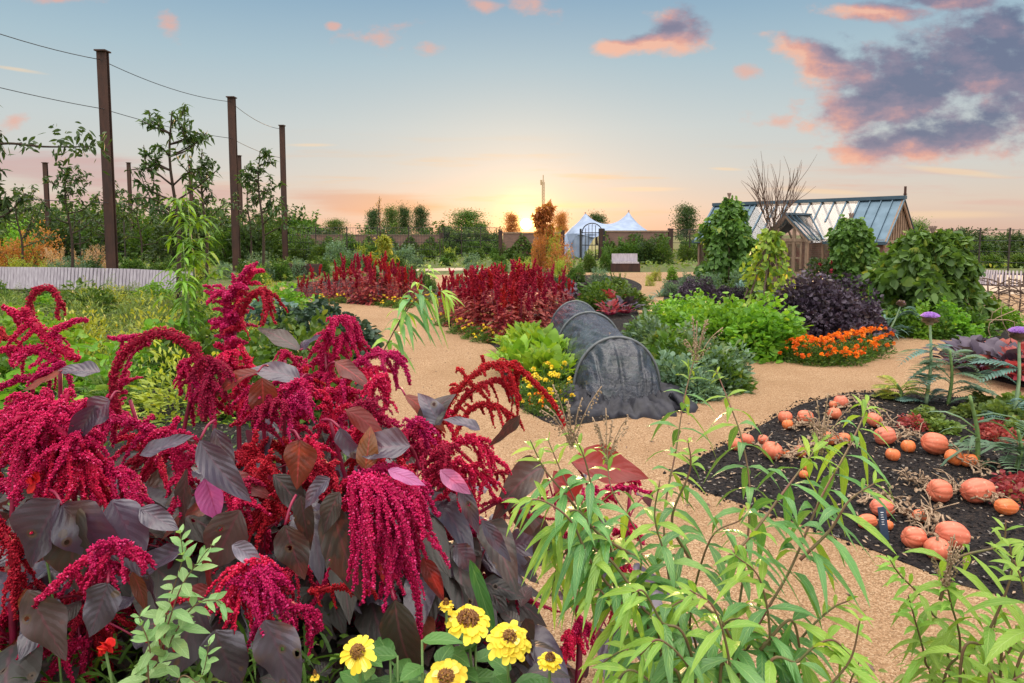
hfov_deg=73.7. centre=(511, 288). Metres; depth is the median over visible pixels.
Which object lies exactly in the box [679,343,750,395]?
leafy vegetable
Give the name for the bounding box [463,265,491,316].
crimson amaranth
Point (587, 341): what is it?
cabbage
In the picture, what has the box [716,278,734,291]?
border plant
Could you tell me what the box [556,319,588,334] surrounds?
cabbage
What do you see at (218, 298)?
yellow herb
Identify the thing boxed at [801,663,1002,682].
weeds
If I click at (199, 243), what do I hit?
sapling
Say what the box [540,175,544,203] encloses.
mast
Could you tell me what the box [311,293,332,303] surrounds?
yellow edging plant
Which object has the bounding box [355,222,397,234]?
hedge shrub
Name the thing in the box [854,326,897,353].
marigold
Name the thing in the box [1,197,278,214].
steel wire
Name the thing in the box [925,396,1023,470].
cardoon
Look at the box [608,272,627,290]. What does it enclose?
border shrub
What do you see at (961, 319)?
leafy vegetable
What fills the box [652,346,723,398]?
leafy vegetable
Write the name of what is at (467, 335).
yellow edging plant
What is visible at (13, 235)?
fruit bush
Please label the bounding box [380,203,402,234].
tree
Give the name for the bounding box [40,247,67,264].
plume grass
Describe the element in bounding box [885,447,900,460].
squash
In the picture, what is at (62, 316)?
feathery herb
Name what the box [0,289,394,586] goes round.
soil bed
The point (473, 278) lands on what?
crimson amaranth
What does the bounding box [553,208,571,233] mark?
tree
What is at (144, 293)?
feathery herb
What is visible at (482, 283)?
crimson amaranth
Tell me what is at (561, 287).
crimson amaranth
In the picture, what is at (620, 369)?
netting tunnel
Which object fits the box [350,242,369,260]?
wall shrub
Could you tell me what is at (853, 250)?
bean column
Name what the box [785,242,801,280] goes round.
door
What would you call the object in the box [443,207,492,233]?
tree
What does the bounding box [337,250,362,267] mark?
wall shrub
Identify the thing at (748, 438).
squash
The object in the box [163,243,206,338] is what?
young stalk
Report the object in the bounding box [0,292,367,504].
ground cover
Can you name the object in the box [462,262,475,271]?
wall shrub
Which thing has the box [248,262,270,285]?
border plant
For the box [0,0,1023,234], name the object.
sky
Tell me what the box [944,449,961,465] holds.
squash
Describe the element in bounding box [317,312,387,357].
dark kale
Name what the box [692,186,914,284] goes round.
greenhouse
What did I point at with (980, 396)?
lettuce
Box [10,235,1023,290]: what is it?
ground
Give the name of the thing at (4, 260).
rust shrub
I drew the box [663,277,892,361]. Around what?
soil bed
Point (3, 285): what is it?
leafy herb
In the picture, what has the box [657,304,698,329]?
parsley
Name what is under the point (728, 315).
parsley
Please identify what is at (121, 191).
fruit tree
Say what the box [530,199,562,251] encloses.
backlit tree
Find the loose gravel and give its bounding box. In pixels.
[383,335,1008,675]
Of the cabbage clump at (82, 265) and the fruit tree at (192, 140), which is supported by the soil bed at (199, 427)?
the fruit tree at (192, 140)
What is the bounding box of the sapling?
[148,187,244,335]
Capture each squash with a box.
[730,436,741,450]
[740,432,753,445]
[758,434,768,443]
[762,441,782,459]
[778,409,792,421]
[782,418,792,428]
[794,445,805,457]
[797,410,816,421]
[799,469,807,477]
[824,431,835,444]
[827,406,841,418]
[829,400,837,407]
[833,393,847,405]
[837,431,850,441]
[858,514,878,528]
[866,412,882,427]
[869,498,894,516]
[873,426,898,444]
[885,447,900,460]
[887,519,893,529]
[900,526,927,548]
[901,438,915,451]
[912,509,926,522]
[920,432,949,454]
[923,536,951,560]
[926,479,952,501]
[935,521,973,548]
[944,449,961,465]
[959,478,997,502]
[961,451,977,466]
[994,498,1019,514]
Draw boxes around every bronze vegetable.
[564,280,586,294]
[570,285,585,295]
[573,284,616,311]
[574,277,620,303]
[595,289,626,300]
[595,298,626,315]
[600,295,647,313]
[611,280,653,309]
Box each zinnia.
[310,669,319,682]
[340,635,376,682]
[424,658,467,682]
[438,597,469,666]
[445,604,492,682]
[486,620,531,682]
[520,651,562,682]
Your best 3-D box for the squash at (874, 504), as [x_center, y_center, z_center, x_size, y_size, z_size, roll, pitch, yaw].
[2.311,1.359,4.239,0.162,0.112,0.110,0,5,0]
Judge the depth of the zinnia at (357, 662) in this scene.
1.47 m
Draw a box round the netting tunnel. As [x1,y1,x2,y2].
[550,300,697,419]
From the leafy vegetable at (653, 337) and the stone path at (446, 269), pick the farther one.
the stone path at (446, 269)
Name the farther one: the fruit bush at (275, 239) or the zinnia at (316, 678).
the fruit bush at (275, 239)
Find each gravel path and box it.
[271,272,1023,682]
[983,275,1023,293]
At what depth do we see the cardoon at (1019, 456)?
5.07 m
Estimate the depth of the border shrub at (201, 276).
26.96 m
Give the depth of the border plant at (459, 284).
22.55 m
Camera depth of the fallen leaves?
3.68 m
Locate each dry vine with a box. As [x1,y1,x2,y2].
[752,431,846,461]
[778,412,859,447]
[823,393,904,430]
[847,484,958,536]
[865,422,1000,478]
[887,467,1012,504]
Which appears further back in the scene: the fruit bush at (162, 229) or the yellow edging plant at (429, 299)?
the fruit bush at (162, 229)
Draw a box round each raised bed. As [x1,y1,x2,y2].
[276,264,322,278]
[976,270,1023,286]
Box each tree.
[0,105,31,222]
[0,183,55,265]
[36,161,102,267]
[64,180,139,243]
[116,191,175,261]
[124,103,226,304]
[182,149,228,288]
[219,174,267,262]
[238,148,301,284]
[323,215,350,234]
[358,205,387,232]
[368,234,399,276]
[369,196,391,251]
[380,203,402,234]
[394,200,414,234]
[406,200,435,234]
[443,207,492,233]
[473,223,493,235]
[499,210,521,231]
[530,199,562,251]
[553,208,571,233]
[588,209,609,244]
[666,201,703,240]
[911,216,931,231]
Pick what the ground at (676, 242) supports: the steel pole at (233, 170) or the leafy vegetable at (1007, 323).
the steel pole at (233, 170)
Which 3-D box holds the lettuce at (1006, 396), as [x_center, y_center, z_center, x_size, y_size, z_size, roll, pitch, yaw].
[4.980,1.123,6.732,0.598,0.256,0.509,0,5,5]
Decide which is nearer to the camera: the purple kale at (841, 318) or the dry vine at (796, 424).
the dry vine at (796, 424)
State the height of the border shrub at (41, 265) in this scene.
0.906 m
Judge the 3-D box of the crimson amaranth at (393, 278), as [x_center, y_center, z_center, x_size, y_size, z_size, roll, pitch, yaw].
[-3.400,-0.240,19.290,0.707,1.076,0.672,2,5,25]
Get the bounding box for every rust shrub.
[0,235,27,266]
[7,220,64,266]
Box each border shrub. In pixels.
[1,255,33,266]
[36,258,57,266]
[79,255,104,278]
[118,253,146,268]
[147,256,175,270]
[173,250,202,274]
[192,259,212,279]
[213,260,235,279]
[235,258,260,275]
[531,206,558,267]
[531,225,549,271]
[542,226,563,271]
[543,234,574,273]
[554,256,566,277]
[554,276,567,289]
[565,262,587,281]
[583,250,596,271]
[589,267,611,282]
[598,246,611,270]
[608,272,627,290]
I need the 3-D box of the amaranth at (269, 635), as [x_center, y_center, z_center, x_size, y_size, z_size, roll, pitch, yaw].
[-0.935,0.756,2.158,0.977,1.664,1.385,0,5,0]
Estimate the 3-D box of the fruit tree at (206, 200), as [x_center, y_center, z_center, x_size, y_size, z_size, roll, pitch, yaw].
[-8.997,-1.944,19.878,1.099,4.262,1.258,-4,6,-40]
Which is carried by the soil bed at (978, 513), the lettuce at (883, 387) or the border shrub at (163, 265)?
the lettuce at (883, 387)
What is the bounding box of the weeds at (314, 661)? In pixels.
[50,601,348,682]
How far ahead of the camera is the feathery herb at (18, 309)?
10.37 m
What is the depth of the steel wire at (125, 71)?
25.06 m
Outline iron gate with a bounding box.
[579,223,604,261]
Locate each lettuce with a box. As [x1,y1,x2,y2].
[869,375,930,398]
[896,412,934,431]
[908,404,945,419]
[918,417,966,435]
[947,402,977,417]
[963,391,994,404]
[971,398,1023,421]
[971,417,1008,434]
[980,424,1023,443]
[983,391,1023,409]
[988,480,1023,509]
[989,415,1021,423]
[989,469,1023,494]
[1003,415,1023,438]
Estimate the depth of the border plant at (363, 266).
29.10 m
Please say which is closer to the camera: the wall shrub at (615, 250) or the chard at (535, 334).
the chard at (535, 334)
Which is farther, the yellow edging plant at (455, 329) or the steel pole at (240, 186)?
the steel pole at (240, 186)
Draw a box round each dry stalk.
[987,319,1014,326]
[988,308,1018,337]
[991,297,1023,330]
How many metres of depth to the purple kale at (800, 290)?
10.82 m
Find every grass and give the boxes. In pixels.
[0,608,346,682]
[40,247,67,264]
[70,248,93,267]
[84,244,105,267]
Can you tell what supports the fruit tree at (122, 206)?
on the ground at (676, 242)
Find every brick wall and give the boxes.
[296,233,443,252]
[498,230,564,260]
[599,228,672,261]
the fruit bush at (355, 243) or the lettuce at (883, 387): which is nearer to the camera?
the lettuce at (883, 387)
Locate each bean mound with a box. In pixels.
[859,226,1004,323]
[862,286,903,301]
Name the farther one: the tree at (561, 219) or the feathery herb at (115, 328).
the tree at (561, 219)
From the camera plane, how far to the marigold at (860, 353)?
9.31 m
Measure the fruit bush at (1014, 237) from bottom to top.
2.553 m
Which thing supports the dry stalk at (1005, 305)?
on the soil bed at (1004, 334)
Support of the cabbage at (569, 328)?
on the soil bed at (618, 319)
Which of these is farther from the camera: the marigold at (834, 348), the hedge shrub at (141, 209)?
the hedge shrub at (141, 209)
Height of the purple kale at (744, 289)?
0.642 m
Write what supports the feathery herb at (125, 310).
on the soil bed at (199, 427)
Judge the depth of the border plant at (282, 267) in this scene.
25.95 m
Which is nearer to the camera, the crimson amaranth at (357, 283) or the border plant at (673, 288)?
the crimson amaranth at (357, 283)
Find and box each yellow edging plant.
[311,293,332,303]
[330,293,351,303]
[372,294,389,305]
[379,296,399,307]
[391,297,413,308]
[424,293,439,303]
[430,310,461,326]
[445,318,475,334]
[459,322,488,339]
[469,326,500,343]
[511,374,561,404]
[518,362,572,392]
[519,371,574,409]
[520,387,567,416]
[522,361,572,387]
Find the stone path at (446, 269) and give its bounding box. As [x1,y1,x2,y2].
[416,268,490,270]
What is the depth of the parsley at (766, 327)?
9.60 m
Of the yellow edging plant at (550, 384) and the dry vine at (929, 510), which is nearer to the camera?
the dry vine at (929, 510)
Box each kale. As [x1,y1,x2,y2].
[240,297,300,330]
[259,305,303,328]
[277,311,326,334]
[289,304,313,314]
[303,294,341,312]
[310,303,347,321]
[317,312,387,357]
[324,313,380,334]
[667,274,699,301]
[682,275,724,305]
[714,284,734,302]
[720,284,747,302]
[732,285,760,305]
[758,277,832,331]
[764,286,865,341]
[789,264,877,349]
[791,271,895,349]
[795,269,834,292]
[823,271,889,326]
[847,294,893,341]
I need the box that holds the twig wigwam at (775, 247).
[739,155,815,307]
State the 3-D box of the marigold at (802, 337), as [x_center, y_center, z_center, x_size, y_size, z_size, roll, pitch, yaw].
[4.066,0.836,9.333,0.702,0.390,0.672,1,5,14]
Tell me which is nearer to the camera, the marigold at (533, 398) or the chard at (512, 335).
the marigold at (533, 398)
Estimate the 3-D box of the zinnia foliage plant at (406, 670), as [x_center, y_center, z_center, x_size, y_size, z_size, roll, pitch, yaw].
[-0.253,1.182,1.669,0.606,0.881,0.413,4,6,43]
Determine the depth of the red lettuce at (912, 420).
6.21 m
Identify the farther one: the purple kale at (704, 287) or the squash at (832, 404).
the purple kale at (704, 287)
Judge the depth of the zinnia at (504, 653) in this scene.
1.51 m
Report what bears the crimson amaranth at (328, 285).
on the soil bed at (341, 282)
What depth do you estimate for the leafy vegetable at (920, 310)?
11.68 m
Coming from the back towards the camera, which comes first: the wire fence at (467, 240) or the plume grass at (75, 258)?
the wire fence at (467, 240)
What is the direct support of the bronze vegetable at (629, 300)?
on the soil bed at (618, 319)
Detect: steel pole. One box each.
[41,162,50,233]
[94,49,118,282]
[126,162,133,232]
[188,160,193,207]
[226,96,240,271]
[238,155,242,222]
[278,125,290,263]
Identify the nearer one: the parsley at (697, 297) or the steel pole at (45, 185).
the parsley at (697, 297)
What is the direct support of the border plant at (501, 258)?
on the ground at (676, 242)
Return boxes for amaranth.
[0,283,236,682]
[38,326,319,682]
[105,261,361,682]
[196,314,473,682]
[297,274,310,298]
[308,264,328,298]
[321,270,339,300]
[328,259,350,295]
[338,253,364,300]
[346,252,375,303]
[346,355,585,682]
[356,254,379,296]
[357,251,389,305]
[375,259,397,303]
[383,258,408,305]
[385,261,402,296]
[396,266,417,301]
[408,267,426,300]
[437,280,455,315]
[440,274,470,319]
[441,268,478,326]
[452,268,487,331]
[452,273,465,305]
[459,264,499,334]
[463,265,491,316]
[471,263,505,334]
[478,264,505,309]
[480,269,524,335]
[484,279,523,342]
[490,444,697,682]
[491,257,534,328]
[493,262,520,309]
[502,274,538,334]
[510,258,546,328]
[520,263,540,303]
[522,266,551,327]
[534,263,564,322]
[534,272,551,306]
[544,265,572,316]
[558,278,574,312]
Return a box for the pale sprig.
[118,524,232,682]
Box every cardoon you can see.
[884,300,919,338]
[893,312,952,403]
[905,348,996,404]
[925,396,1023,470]
[948,420,1023,474]
[965,326,1023,418]
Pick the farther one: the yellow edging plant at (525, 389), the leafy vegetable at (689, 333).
the leafy vegetable at (689, 333)
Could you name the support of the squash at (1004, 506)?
on the soil bed at (978, 513)
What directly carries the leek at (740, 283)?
on the soil bed at (674, 282)
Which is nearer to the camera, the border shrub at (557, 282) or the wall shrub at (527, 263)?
the border shrub at (557, 282)
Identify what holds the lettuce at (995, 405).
on the soil bed at (978, 513)
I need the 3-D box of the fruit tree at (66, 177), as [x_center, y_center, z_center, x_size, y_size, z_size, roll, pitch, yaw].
[-14.107,-2.026,22.028,1.804,4.088,1.735,-1,5,-15]
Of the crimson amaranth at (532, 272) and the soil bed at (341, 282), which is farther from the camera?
the soil bed at (341, 282)
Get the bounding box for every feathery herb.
[0,289,26,309]
[0,290,52,327]
[0,293,46,337]
[0,299,14,323]
[10,281,28,296]
[37,297,88,322]
[55,323,171,411]
[56,284,75,298]
[58,281,124,332]
[100,273,119,293]
[101,312,159,342]
[107,291,161,327]
[115,280,164,310]
[116,280,139,296]
[142,298,173,323]
[144,289,181,314]
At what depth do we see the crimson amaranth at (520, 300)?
11.51 m
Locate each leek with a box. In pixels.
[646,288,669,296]
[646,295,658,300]
[726,280,758,290]
[882,314,915,338]
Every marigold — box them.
[528,392,543,408]
[534,396,556,415]
[777,337,812,363]
[783,335,833,366]
[794,335,848,366]
[807,333,861,367]
[821,331,870,365]
[835,329,879,361]
[838,327,895,359]
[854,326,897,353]
[872,324,894,346]
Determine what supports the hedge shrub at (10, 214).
on the ground at (676, 242)
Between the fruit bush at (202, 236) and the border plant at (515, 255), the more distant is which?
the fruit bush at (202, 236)
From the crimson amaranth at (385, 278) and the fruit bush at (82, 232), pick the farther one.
the fruit bush at (82, 232)
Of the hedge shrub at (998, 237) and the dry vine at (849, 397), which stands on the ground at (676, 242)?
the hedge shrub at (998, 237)
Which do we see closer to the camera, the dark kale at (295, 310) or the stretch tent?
the dark kale at (295, 310)
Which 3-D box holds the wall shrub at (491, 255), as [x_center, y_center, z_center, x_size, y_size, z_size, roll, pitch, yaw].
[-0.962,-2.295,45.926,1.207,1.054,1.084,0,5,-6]
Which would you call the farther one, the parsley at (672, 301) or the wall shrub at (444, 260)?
the wall shrub at (444, 260)
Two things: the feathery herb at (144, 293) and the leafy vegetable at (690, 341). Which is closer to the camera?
the leafy vegetable at (690, 341)
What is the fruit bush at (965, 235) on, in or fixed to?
on the ground at (676, 242)
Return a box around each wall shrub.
[288,243,306,262]
[305,240,323,261]
[327,236,351,259]
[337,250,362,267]
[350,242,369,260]
[403,244,417,258]
[410,254,424,266]
[418,243,436,260]
[438,255,451,265]
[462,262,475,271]
[467,246,486,259]
[489,247,502,258]
[494,260,508,272]
[507,244,520,260]
[514,256,531,270]
[603,240,621,259]
[618,236,643,262]
[634,232,662,264]
[648,236,674,263]
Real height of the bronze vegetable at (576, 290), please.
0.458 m
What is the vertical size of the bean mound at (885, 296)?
1.542 m
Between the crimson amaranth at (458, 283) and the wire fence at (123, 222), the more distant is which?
the wire fence at (123, 222)
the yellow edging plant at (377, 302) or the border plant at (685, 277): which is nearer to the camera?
the yellow edging plant at (377, 302)
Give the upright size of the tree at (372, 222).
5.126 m
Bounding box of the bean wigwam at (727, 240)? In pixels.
[693,193,765,285]
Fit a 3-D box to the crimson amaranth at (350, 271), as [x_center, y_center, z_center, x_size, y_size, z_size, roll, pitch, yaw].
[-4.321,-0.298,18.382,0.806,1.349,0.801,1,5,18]
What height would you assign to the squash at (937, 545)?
0.130 m
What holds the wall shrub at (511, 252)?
on the ground at (676, 242)
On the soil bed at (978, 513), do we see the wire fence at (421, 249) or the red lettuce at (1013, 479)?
the red lettuce at (1013, 479)
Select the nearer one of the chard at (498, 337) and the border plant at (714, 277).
the chard at (498, 337)
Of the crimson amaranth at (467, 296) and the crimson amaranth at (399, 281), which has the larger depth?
the crimson amaranth at (399, 281)
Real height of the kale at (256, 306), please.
0.792 m
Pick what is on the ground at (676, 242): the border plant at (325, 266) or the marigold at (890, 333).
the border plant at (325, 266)
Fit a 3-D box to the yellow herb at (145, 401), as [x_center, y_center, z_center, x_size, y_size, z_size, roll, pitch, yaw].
[-3.160,0.802,6.648,1.671,0.963,1.348,1,5,10]
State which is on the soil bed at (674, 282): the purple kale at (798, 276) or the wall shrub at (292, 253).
the purple kale at (798, 276)
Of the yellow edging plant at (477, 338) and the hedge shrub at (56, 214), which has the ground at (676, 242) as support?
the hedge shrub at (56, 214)
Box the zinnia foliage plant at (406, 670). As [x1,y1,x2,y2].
[335,631,552,682]
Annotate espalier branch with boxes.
[0,121,111,175]
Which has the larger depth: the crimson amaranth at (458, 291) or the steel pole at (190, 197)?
the steel pole at (190, 197)
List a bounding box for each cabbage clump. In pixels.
[46,257,70,266]
[62,255,92,281]
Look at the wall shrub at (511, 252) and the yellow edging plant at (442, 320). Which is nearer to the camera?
the yellow edging plant at (442, 320)
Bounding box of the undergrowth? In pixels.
[1,556,571,682]
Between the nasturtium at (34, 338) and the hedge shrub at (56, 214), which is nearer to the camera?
the nasturtium at (34, 338)
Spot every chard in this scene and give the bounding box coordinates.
[483,337,516,360]
[487,334,538,374]
[490,330,523,345]
[492,321,535,343]
[499,322,574,349]
[506,320,543,332]
[506,328,585,357]
[511,345,573,378]
[512,342,579,378]
[920,338,981,363]
[935,337,1022,373]
[950,334,988,342]
[953,340,1023,379]
[973,345,1023,383]
[984,338,1010,357]
[992,345,1023,380]
[1008,338,1023,354]
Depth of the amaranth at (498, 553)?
2.19 m
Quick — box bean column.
[824,213,879,295]
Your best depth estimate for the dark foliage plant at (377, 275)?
24.30 m
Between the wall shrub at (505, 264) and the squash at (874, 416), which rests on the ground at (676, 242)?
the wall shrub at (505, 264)
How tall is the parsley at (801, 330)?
0.772 m
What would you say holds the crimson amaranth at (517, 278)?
on the soil bed at (618, 319)
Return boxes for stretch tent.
[565,210,645,257]
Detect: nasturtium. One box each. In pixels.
[0,302,104,347]
[0,321,106,389]
[0,340,150,409]
[20,293,55,311]
[76,319,192,387]
[125,280,175,301]
[250,281,320,310]
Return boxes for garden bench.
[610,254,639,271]
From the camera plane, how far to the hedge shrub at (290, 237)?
65.33 m
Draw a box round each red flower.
[22,471,62,682]
[96,637,115,682]
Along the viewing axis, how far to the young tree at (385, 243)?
21.85 m
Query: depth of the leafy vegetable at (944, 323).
11.52 m
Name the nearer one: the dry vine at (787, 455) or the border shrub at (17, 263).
the dry vine at (787, 455)
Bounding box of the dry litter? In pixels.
[704,401,1023,593]
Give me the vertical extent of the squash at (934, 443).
0.173 m
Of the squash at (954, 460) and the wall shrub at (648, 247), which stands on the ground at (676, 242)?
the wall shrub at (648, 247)
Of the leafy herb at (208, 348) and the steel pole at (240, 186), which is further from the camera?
the steel pole at (240, 186)
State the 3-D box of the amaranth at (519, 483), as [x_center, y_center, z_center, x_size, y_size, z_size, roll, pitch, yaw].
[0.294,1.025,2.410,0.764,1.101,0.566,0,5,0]
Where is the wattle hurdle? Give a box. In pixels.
[979,277,1023,314]
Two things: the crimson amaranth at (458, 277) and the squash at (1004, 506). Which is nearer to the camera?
the squash at (1004, 506)
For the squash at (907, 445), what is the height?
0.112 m
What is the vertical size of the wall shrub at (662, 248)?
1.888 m
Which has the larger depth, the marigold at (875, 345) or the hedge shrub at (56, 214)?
the hedge shrub at (56, 214)
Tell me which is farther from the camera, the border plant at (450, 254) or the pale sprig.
the border plant at (450, 254)
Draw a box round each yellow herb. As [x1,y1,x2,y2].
[45,305,118,350]
[65,326,126,381]
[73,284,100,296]
[93,282,136,309]
[114,289,194,350]
[122,326,250,428]
[168,296,215,314]
[200,283,234,312]
[200,302,260,351]
[257,273,285,294]
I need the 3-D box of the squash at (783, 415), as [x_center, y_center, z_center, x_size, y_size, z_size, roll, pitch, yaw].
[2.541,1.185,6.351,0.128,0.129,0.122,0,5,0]
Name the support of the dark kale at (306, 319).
on the soil bed at (199, 427)
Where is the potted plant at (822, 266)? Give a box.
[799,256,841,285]
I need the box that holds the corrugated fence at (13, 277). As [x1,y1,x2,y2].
[0,267,193,291]
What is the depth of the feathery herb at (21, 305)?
12.73 m
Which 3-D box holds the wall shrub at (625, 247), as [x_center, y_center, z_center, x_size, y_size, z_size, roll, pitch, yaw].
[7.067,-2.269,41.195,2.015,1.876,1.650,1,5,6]
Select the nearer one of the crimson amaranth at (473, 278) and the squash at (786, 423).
the squash at (786, 423)
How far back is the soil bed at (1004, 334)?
9.21 m
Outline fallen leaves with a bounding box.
[410,349,874,681]
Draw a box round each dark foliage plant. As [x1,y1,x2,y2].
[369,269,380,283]
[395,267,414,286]
[418,270,432,283]
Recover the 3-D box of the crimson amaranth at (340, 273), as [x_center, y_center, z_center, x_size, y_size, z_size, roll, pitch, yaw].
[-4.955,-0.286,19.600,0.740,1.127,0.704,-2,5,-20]
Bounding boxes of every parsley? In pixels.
[649,299,680,311]
[651,293,687,314]
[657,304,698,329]
[670,294,719,332]
[672,288,703,307]
[676,296,746,342]
[690,291,718,308]
[691,291,779,358]
[697,308,763,350]
[710,293,813,363]
[738,291,774,316]
[740,307,804,360]
[763,305,817,358]
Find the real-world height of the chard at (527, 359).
0.450 m
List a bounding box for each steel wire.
[0,34,278,128]
[0,87,279,157]
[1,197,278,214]
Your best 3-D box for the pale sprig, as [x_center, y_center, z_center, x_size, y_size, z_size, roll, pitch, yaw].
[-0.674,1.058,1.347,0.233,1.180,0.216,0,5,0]
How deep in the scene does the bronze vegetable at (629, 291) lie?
16.30 m
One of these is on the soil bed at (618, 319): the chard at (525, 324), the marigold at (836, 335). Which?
the chard at (525, 324)
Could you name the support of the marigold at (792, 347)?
on the soil bed at (674, 282)
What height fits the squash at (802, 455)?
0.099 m
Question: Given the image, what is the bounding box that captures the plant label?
[877,507,888,539]
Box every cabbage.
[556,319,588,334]
[562,323,598,338]
[572,330,603,348]
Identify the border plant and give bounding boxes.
[243,251,276,281]
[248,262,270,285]
[269,256,293,281]
[290,256,307,279]
[311,255,334,276]
[333,252,355,271]
[361,258,377,271]
[386,250,404,268]
[402,262,417,278]
[423,277,436,291]
[439,248,458,261]
[454,273,466,287]
[462,252,479,265]
[492,253,509,264]
[512,250,526,267]
[644,273,656,285]
[648,267,661,280]
[658,278,682,295]
[665,264,678,279]
[677,244,697,261]
[680,270,698,286]
[699,272,721,286]
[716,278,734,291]
[729,268,757,287]
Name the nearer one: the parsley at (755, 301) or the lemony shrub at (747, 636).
the lemony shrub at (747, 636)
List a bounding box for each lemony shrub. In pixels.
[372,265,464,372]
[502,385,693,682]
[591,580,879,682]
[607,316,793,681]
[648,393,896,682]
[822,534,1023,682]
[903,517,1023,682]
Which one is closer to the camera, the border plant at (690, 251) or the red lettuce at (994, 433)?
the red lettuce at (994, 433)
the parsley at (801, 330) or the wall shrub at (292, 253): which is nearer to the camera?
the parsley at (801, 330)
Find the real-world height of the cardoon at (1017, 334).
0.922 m
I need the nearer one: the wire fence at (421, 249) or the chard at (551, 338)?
the chard at (551, 338)
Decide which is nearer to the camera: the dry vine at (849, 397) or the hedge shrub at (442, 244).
the dry vine at (849, 397)
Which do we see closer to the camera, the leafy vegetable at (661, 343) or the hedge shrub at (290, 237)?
the leafy vegetable at (661, 343)
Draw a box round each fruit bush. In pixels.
[0,202,43,257]
[0,219,44,266]
[35,211,96,262]
[79,215,104,257]
[94,213,140,262]
[121,215,171,262]
[144,214,200,265]
[184,208,227,263]
[203,215,246,265]
[226,208,278,264]
[250,214,282,262]
[289,232,310,258]
[306,237,332,263]
[323,238,346,263]
[340,232,362,255]
[360,238,389,262]
[391,243,415,262]
[951,225,972,236]
[970,236,1006,261]
[974,250,1004,268]
[997,239,1022,259]
[1005,250,1023,267]
[1006,228,1019,247]
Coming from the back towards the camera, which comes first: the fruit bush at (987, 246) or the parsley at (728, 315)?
the fruit bush at (987, 246)
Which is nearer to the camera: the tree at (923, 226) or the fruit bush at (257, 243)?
the tree at (923, 226)
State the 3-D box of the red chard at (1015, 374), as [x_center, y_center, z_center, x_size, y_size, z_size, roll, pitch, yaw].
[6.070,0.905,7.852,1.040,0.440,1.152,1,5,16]
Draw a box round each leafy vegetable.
[621,307,666,345]
[621,310,664,338]
[632,304,666,323]
[640,323,690,350]
[644,329,689,364]
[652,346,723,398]
[660,328,724,352]
[666,332,726,387]
[675,318,717,341]
[675,364,725,404]
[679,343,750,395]
[698,334,732,354]
[700,346,758,394]
[721,339,756,382]
[881,305,922,336]
[893,297,942,339]
[915,305,964,339]
[931,295,992,338]
[953,302,1001,336]
[990,304,1023,329]
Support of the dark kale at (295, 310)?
on the soil bed at (199, 427)
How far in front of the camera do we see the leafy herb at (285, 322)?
10.24 m
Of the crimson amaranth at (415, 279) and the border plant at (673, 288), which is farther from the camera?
the border plant at (673, 288)
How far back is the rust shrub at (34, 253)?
33.89 m
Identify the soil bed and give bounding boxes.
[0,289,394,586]
[289,279,438,304]
[437,275,725,424]
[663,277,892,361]
[673,392,1023,600]
[938,325,1023,386]
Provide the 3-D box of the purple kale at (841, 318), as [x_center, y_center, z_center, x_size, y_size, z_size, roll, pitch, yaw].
[5.264,0.340,10.982,1.595,1.239,1.717,0,5,6]
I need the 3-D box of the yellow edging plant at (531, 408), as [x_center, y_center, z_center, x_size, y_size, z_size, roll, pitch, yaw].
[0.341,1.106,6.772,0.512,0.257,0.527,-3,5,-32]
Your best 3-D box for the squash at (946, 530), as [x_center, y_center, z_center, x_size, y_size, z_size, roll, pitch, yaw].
[2.476,1.374,3.815,0.193,0.149,0.152,0,5,0]
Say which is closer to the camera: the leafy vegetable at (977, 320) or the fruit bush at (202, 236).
the leafy vegetable at (977, 320)
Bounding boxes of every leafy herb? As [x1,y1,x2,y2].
[0,279,16,299]
[0,342,57,400]
[21,288,54,299]
[50,275,121,315]
[127,322,256,387]
[162,313,219,338]
[177,334,276,424]
[220,315,280,377]
[247,335,363,424]
[254,303,304,348]
[267,305,360,373]
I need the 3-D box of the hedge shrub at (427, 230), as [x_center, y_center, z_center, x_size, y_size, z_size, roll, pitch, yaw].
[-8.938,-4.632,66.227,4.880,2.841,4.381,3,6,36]
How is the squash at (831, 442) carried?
on the soil bed at (978, 513)
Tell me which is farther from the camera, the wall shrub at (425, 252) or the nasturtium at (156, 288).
the wall shrub at (425, 252)
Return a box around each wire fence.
[32,219,125,258]
[288,226,440,261]
[442,226,499,255]
[673,228,697,260]
[925,228,1015,270]
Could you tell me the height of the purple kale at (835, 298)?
1.369 m
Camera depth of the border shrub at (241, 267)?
27.81 m
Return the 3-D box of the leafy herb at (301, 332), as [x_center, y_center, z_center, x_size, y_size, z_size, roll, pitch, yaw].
[-2.543,0.687,8.402,1.537,0.946,1.364,4,6,39]
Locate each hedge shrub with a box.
[0,207,37,232]
[18,200,67,235]
[35,204,89,237]
[55,194,122,248]
[93,206,149,245]
[116,206,167,251]
[145,194,201,247]
[162,195,230,249]
[204,206,246,231]
[255,203,304,245]
[281,227,314,250]
[287,209,322,241]
[301,223,338,234]
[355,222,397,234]
[378,228,410,234]
[403,227,434,234]
[420,227,454,244]
[432,220,477,252]
[434,238,453,255]
[451,242,465,256]
[462,238,481,256]
[472,226,503,246]
[479,241,494,255]
[490,236,498,251]
[677,234,697,258]
[954,229,977,249]
[960,227,1002,253]
[976,231,1011,246]
[990,232,1023,248]

